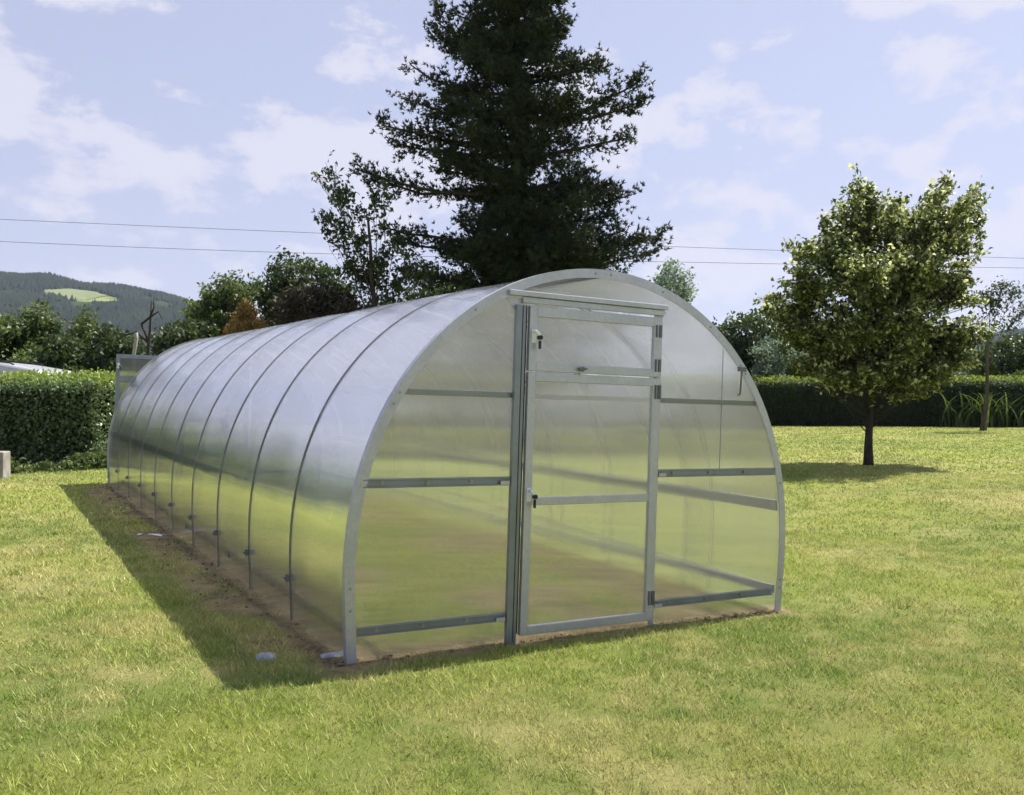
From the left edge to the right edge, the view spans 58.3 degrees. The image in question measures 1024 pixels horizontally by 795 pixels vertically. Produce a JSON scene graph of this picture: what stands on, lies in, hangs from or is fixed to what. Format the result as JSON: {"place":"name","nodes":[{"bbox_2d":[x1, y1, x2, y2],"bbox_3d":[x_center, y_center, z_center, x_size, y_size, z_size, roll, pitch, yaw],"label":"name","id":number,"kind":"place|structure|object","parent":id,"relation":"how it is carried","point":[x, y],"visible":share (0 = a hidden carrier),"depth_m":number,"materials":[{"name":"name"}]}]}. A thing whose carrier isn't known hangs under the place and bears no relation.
{"place":"outdoors","nodes":[
{"label":"outdoors","id":0,"kind":"place"},
{"bbox_2d":[45,288,105,299],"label":"field","id":1,"kind":"structure","parent":0,"point":[81,294],"depth_m":1241.74,"materials":[{"name":"green plant"}]},
{"bbox_2d":[0,289,821,378],"bbox_3d":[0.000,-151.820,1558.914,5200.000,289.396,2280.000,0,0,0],"label":"hills","id":2,"kind":"structure","parent":0,"point":[107,298],"depth_m":1223.67,"materials":[{"name":"green plant"}]},
{"bbox_2d":[0,271,1023,376],"bbox_3d":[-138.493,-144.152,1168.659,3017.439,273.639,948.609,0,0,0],"label":"forest","id":3,"kind":"object","parent":2,"relation":"on","point":[129,309],"visible":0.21,"depth_m":1161.63,"materials":[{"name":"green plant"}]},
{"bbox_2d":[0,219,1005,257],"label":"overhead wire","id":4,"kind":"object","parent":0,"point":[383,235],"visible":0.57,"depth_m":57.30,"materials":[{"name":"black metal"}]},
{"bbox_2d":[0,241,1006,267],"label":"overhead wire","id":5,"kind":"object","parent":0,"point":[395,255],"visible":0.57,"depth_m":55.55,"materials":[{"name":"black metal"}]},
{"bbox_2d":[0,425,1023,794],"bbox_3d":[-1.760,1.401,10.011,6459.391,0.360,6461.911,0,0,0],"label":"ground","id":6,"kind":"structure","parent":0,"point":[254,608],"depth_m":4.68,"materials":[{"name":"green plant"}]},
{"bbox_2d":[0,451,10,478],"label":"concrete block","id":7,"kind":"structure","parent":6,"relation":"on","point":[5,468],"depth_m":13.95,"materials":[{"name":"white concrete"}]},
{"bbox_2d":[0,311,32,363],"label":"broadleaf tree","id":8,"kind":"object","parent":6,"relation":"on","point":[11,326],"visible":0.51,"depth_m":29.29,"materials":[{"name":"green plant"}]},
{"bbox_2d":[0,360,71,374],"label":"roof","id":9,"kind":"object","parent":6,"relation":"on","point":[8,366],"visible":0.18,"depth_m":23.27,"materials":[{"name":"silver metal"}]},
{"bbox_2d":[4,298,71,357],"bbox_3d":[-16.130,-1.020,31.368,2.629,4.745,4.576,0,1,-35],"label":"broadleaf tree","id":10,"kind":"object","parent":6,"relation":"on","point":[39,323],"visible":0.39,"depth_m":30.31,"materials":[{"name":"green plant"}]},
{"bbox_2d":[18,332,96,373],"bbox_3d":[-13.423,-0.283,27.516,2.461,3.346,4.268,0,0,-27],"label":"broadleaf tree","id":11,"kind":"object","parent":6,"relation":"on","point":[65,352],"visible":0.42,"depth_m":26.41,"materials":[{"name":"green plant"}]},
{"bbox_2d":[10,449,106,473],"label":"weeds","id":12,"kind":"object","parent":6,"relation":"on","point":[92,460],"visible":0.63,"depth_m":15.56,"materials":[{"name":"green plant"}]},
{"bbox_2d":[0,366,131,463],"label":"hedge","id":13,"kind":"object","parent":6,"relation":"on","point":[56,416],"visible":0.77,"depth_m":17.12,"materials":[{"name":"green plant"}]},
{"bbox_2d":[64,303,119,358],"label":"broadleaf tree","id":14,"kind":"object","parent":6,"relation":"on","point":[82,325],"visible":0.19,"depth_m":30.28,"materials":[{"name":"green plant"}]},
{"bbox_2d":[81,321,151,379],"bbox_3d":[-12.095,-0.469,28.169,2.193,3.722,4.401,0,0,-19],"label":"broadleaf tree","id":15,"kind":"object","parent":6,"relation":"on","point":[104,339],"visible":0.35,"depth_m":26.79,"materials":[{"name":"green plant"}]},
{"bbox_2d":[132,333,137,354],"bbox_3d":[-9.845,-0.804,23.997,0.164,1.786,0.095,0,0,0],"label":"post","id":16,"kind":"object","parent":6,"relation":"on","point":[135,344],"visible":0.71,"depth_m":23.96,"materials":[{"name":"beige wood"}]},
{"bbox_2d":[114,298,161,355],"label":"dead tree","id":17,"kind":"object","parent":6,"relation":"on","point":[147,340],"visible":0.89,"depth_m":24.96,"materials":[{"name":"brown wood"}]},
{"bbox_2d":[143,316,220,355],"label":"broadleaf tree","id":18,"kind":"object","parent":6,"relation":"on","point":[167,337],"visible":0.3,"depth_m":28.67,"materials":[{"name":"green plant"}]},
{"bbox_2d":[176,269,270,335],"bbox_3d":[-10.131,-1.553,32.165,3.467,5.866,4.143,0,0,-12],"label":"broadleaf tree","id":19,"kind":"object","parent":6,"relation":"on","point":[218,303],"visible":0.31,"depth_m":31.36,"materials":[{"name":"green plant"}]},
{"bbox_2d":[218,293,268,334],"bbox_3d":[-7.015,-0.665,24.370,1.449,4.221,3.352,0,0,-20],"label":"rust bush","id":20,"kind":"object","parent":6,"relation":"on","point":[246,319],"visible":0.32,"depth_m":23.41,"materials":[{"name":"brown plant"}]},
{"bbox_2d":[255,652,275,660],"bbox_3d":[-1.331,1.397,4.961,0.120,0.037,0.095,0,0,-11],"label":"film scrap","id":21,"kind":"object","parent":6,"relation":"on","point":[259,656],"visible":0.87,"depth_m":4.94,"materials":[{"name":"white plastic"}]},
{"bbox_2d":[252,245,363,326],"bbox_3d":[-7.481,-2.062,33.401,4.157,6.894,4.504,0,0,-11],"label":"broadleaf tree","id":22,"kind":"object","parent":6,"relation":"on","point":[280,278],"visible":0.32,"depth_m":32.49,"materials":[{"name":"green plant"}]},
{"bbox_2d":[265,280,371,326],"bbox_3d":[-5.374,-0.977,25.983,3.313,4.817,4.147,0,0,0],"label":"copper tree","id":23,"kind":"object","parent":6,"relation":"on","point":[300,305],"visible":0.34,"depth_m":25.12,"materials":[{"name":"brown plant"}]},
{"bbox_2d":[321,652,339,658],"bbox_3d":[-0.993,1.411,5.016,0.144,0.031,0.086,0,0,-29],"label":"film wad","id":24,"kind":"object","parent":6,"relation":"on","point":[330,654],"visible":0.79,"depth_m":5.00,"materials":[{"name":"white plastic"}]},
{"bbox_2d":[310,150,437,308],"bbox_3d":[-3.792,-2.666,25.021,3.598,8.230,1.619,0,0,0],"label":"ash tree","id":25,"kind":"object","parent":6,"relation":"on","point":[370,279],"visible":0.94,"depth_m":24.97,"materials":[{"name":"green plant"}]},
{"bbox_2d":[364,294,406,307],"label":"broadleaf tree","id":26,"kind":"object","parent":6,"relation":"on","point":[365,301],"depth_m":31.26,"materials":[{"name":"green plant"}]},
{"bbox_2d":[395,267,477,302],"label":"broadleaf tree","id":27,"kind":"object","parent":6,"relation":"on","point":[436,291],"visible":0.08,"depth_m":33.44,"materials":[{"name":"green plant"}]},
{"bbox_2d":[98,485,781,665],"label":"soil crumbs","id":28,"kind":"object","parent":6,"relation":"on","point":[391,655],"visible":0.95,"depth_m":6.23,"materials":[{"name":"brown soil"}]},
{"bbox_2d":[107,269,784,664],"bbox_3d":[-1.993,0.266,10.050,3.322,2.268,10.232,2,0,-30],"label":"greenhouse","id":29,"kind":"object","parent":6,"relation":"on","point":[593,447],"visible":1,"depth_m":5.73,"materials":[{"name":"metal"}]},
{"bbox_2d":[114,354,158,412],"bbox_3d":[-5.471,0.303,13.886,0.996,1.875,0.084,2,0,-30],"label":"door","id":30,"kind":"structure","parent":29,"relation":"in","point":[127,366],"depth_m":13.73,"materials":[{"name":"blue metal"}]},
{"bbox_2d":[518,306,662,635],"bbox_3d":[0.514,0.445,5.641,0.996,1.943,0.084,2,0,-30],"label":"door","id":31,"kind":"structure","parent":29,"relation":"in","point":[590,453],"depth_m":5.65,"materials":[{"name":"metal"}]},
{"bbox_2d":[345,0,674,295],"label":"pine tree","id":32,"kind":"object","parent":6,"relation":"on","point":[536,223],"visible":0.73,"depth_m":26.21,"materials":[{"name":"green plant"}]},
{"bbox_2d":[609,259,631,273],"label":"broadleaf tree","id":33,"kind":"object","parent":6,"relation":"on","point":[623,271],"depth_m":34.59,"materials":[{"name":"green plant"}]},
{"bbox_2d":[646,256,699,303],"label":"broadleaf tree","id":34,"kind":"object","parent":6,"relation":"on","point":[681,288],"visible":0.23,"depth_m":35.49,"materials":[{"name":"green plant"}]},
{"bbox_2d":[712,309,783,376],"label":"broadleaf tree","id":35,"kind":"object","parent":6,"relation":"on","point":[757,325],"visible":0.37,"depth_m":43.16,"materials":[{"name":"green plant"}]},
{"bbox_2d":[745,333,808,377],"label":"willow shrub","id":36,"kind":"object","parent":6,"relation":"on","point":[771,363],"visible":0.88,"depth_m":41.33,"materials":[{"name":"green plant"}]},
{"bbox_2d":[766,309,833,378],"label":"broadleaf tree","id":37,"kind":"object","parent":6,"relation":"on","point":[791,373],"visible":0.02,"depth_m":44.87,"materials":[{"name":"green plant"}]},
{"bbox_2d":[752,163,997,464],"bbox_3d":[7.378,-1.564,18.657,5.356,6.192,3.692,0,0,-23],"label":"maple tree","id":38,"kind":"object","parent":6,"relation":"on","point":[903,292],"visible":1,"depth_m":18.12,"materials":[{"name":"green plant"}]},
{"bbox_2d":[751,373,1023,426],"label":"hedge","id":39,"kind":"object","parent":6,"relation":"on","point":[789,401],"visible":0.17,"depth_m":39.44,"materials":[{"name":"green plant"}]},
{"bbox_2d":[864,340,914,366],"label":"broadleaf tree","id":40,"kind":"object","parent":6,"relation":"on","point":[891,343],"visible":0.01,"depth_m":46.38,"materials":[{"name":"green plant"}]},
{"bbox_2d":[936,391,1023,427],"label":"strap leaf plant","id":41,"kind":"object","parent":6,"relation":"on","point":[991,419],"visible":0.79,"depth_m":38.58,"materials":[{"name":"green plant"}]},
{"bbox_2d":[955,328,1023,377],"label":"broadleaf tree","id":42,"kind":"object","parent":6,"relation":"on","point":[1007,357],"visible":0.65,"depth_m":47.52,"materials":[{"name":"green plant"}]},
{"bbox_2d":[967,275,1023,430],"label":"young tree","id":43,"kind":"object","parent":6,"relation":"on","point":[992,311],"visible":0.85,"depth_m":34.97,"materials":[{"name":"green plant"}]},
{"bbox_2d":[1004,367,1023,377],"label":"shrub","id":44,"kind":"object","parent":6,"relation":"on","point":[1019,373],"visible":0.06,"depth_m":42.44,"materials":[{"name":"green plant"}]},
{"bbox_2d":[0,0,1023,337],"label":"sky","id":45,"kind":"structure","parent":0,"point":[198,115],"materials":[{"name":"blue"}]}
]}

